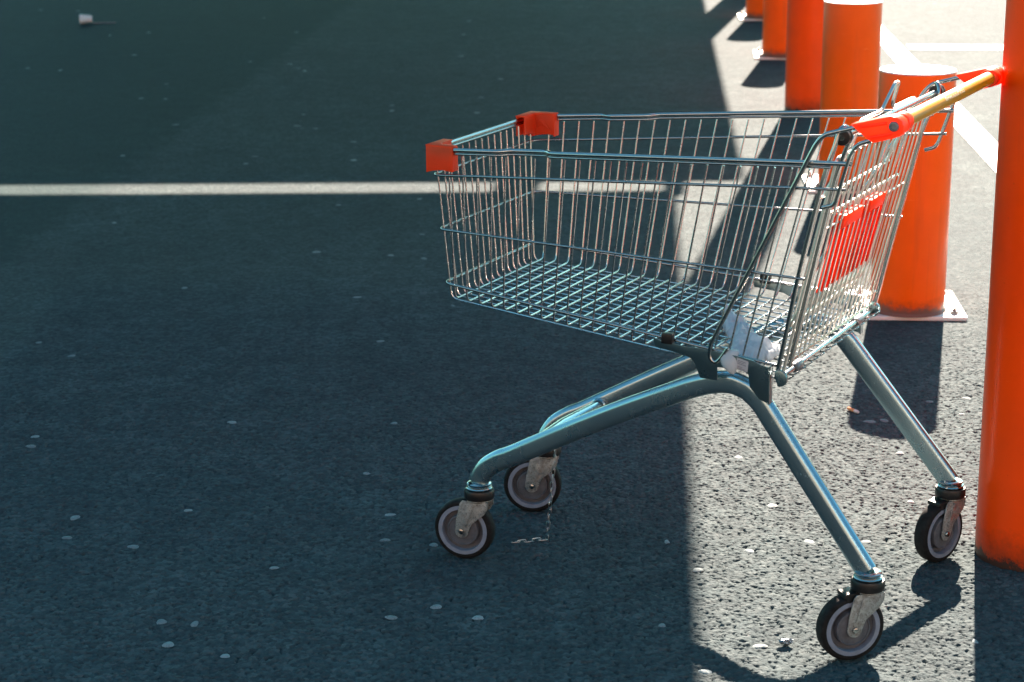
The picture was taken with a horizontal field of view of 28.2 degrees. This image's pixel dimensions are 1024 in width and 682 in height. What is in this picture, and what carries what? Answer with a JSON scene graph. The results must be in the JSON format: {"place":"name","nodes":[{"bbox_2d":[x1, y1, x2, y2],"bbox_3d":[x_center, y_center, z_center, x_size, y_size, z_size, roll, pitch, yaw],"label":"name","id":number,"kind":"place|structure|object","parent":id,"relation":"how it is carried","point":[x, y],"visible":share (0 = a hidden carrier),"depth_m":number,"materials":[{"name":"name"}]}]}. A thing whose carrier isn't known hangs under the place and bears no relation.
{"place":"outdoors","nodes":[
{"label":"outdoors","id":0,"kind":"place"},
{"bbox_2d":[0,0,1023,681],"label":"ground","id":1,"kind":"structure","parent":0,"point":[272,392],"depth_m":5.38,"materials":[{"name":"grey asphalt"}]},
{"bbox_2d":[79,14,115,23],"bbox_3d":[-2.681,-2.087,13.201,0.232,0.062,0.063,-2,16,-8],"label":"paper cup","id":2,"kind":"object","parent":1,"relation":"on","point":[85,18],"visible":1,"depth_m":13.17,"materials":[{"name":"paper"}]},
{"bbox_2d":[425,65,1002,659],"bbox_3d":[0.352,-0.029,3.905,0.971,0.981,0.676,7,17,26],"label":"shopping cart","id":3,"kind":"object","parent":1,"relation":"on","point":[849,623],"visible":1,"depth_m":3.82,"materials":[{"name":"metal"}]},
{"bbox_2d":[511,449,556,542],"bbox_3d":[0.046,0.293,4.130,0.098,0.252,0.022,0,15,0],"label":"chain","id":4,"kind":"object","parent":3,"relation":"hanging from","point":[553,475],"visible":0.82,"depth_m":4.14,"materials":[{"name":"metal"}]},
{"bbox_2d":[720,303,779,373],"bbox_3d":[0.440,-0.010,3.761,0.108,0.045,0.371,1,15,6],"label":"plastic bag","id":5,"kind":"object","parent":3,"relation":"in","point":[770,351],"visible":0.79,"depth_m":3.67,"materials":[{"name":"white plastic"}]},
{"bbox_2d":[737,0,762,20],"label":"bollard","id":6,"kind":"object","parent":1,"relation":"on","point":[754,10],"visible":0.52,"depth_m":13.12,"materials":[{"name":"metal"}]},
{"bbox_2d":[753,0,787,59],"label":"bollard","id":7,"kind":"object","parent":1,"relation":"on","point":[774,37],"visible":0.56,"depth_m":11.27,"materials":[{"name":"metal"}]},
{"bbox_2d":[784,0,823,110],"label":"orange post","id":8,"kind":"object","parent":1,"relation":"on","point":[804,45],"visible":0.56,"depth_m":9.41,"materials":[{"name":"metal"}]},
{"bbox_2d":[801,0,882,193],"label":"bollard","id":9,"kind":"object","parent":1,"relation":"on","point":[851,48],"visible":0.65,"depth_m":7.53,"materials":[{"name":"metal"}]},
{"bbox_2d":[847,407,858,412],"bbox_3d":[0.838,0.170,5.003,0.009,0.009,0.040,-9,18,-29],"label":"cigarette butt","id":10,"kind":"object","parent":1,"relation":"on","point":[852,410],"visible":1,"depth_m":5.00,"materials":[{"name":"paper"}]},
{"bbox_2d":[848,64,966,320],"bbox_3d":[1.156,-0.439,5.895,0.310,0.708,0.332,1,15,4],"label":"bollard","id":11,"kind":"object","parent":1,"relation":"on","point":[913,287],"visible":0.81,"depth_m":5.78,"materials":[{"name":"orange metal"}]},
{"bbox_2d":[881,26,997,170],"bbox_3d":[1.922,-0.490,7.387,0.120,0.001,18.336,1,15,3],"label":"parking line","id":12,"kind":"object","parent":1,"relation":"on","point":[977,136],"visible":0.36,"depth_m":9.13,"materials":[{"name":"white paint"}]},
{"bbox_2d":[907,45,1003,49],"bbox_3d":[4.890,-1.646,11.528,5.227,0.001,0.204,1,15,6],"label":"parking line","id":13,"kind":"object","parent":1,"relation":"on","point":[991,47],"visible":0.83,"depth_m":11.75,"materials":[{"name":"white paint"}]},
{"bbox_2d":[974,0,1023,571],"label":"orange post","id":14,"kind":"object","parent":1,"relation":"on","point":[999,536],"visible":0.88,"depth_m":3.91,"materials":[{"name":"metal"}]},
{"bbox_2d":[779,638,793,645],"bbox_3d":[0.492,0.539,3.663,0.028,0.014,0.020,0,15,0],"label":"foil scrap","id":15,"kind":"object","parent":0,"point":[786,641],"visible":1,"depth_m":3.66,"materials":[{"name":"metal"}]}
]}

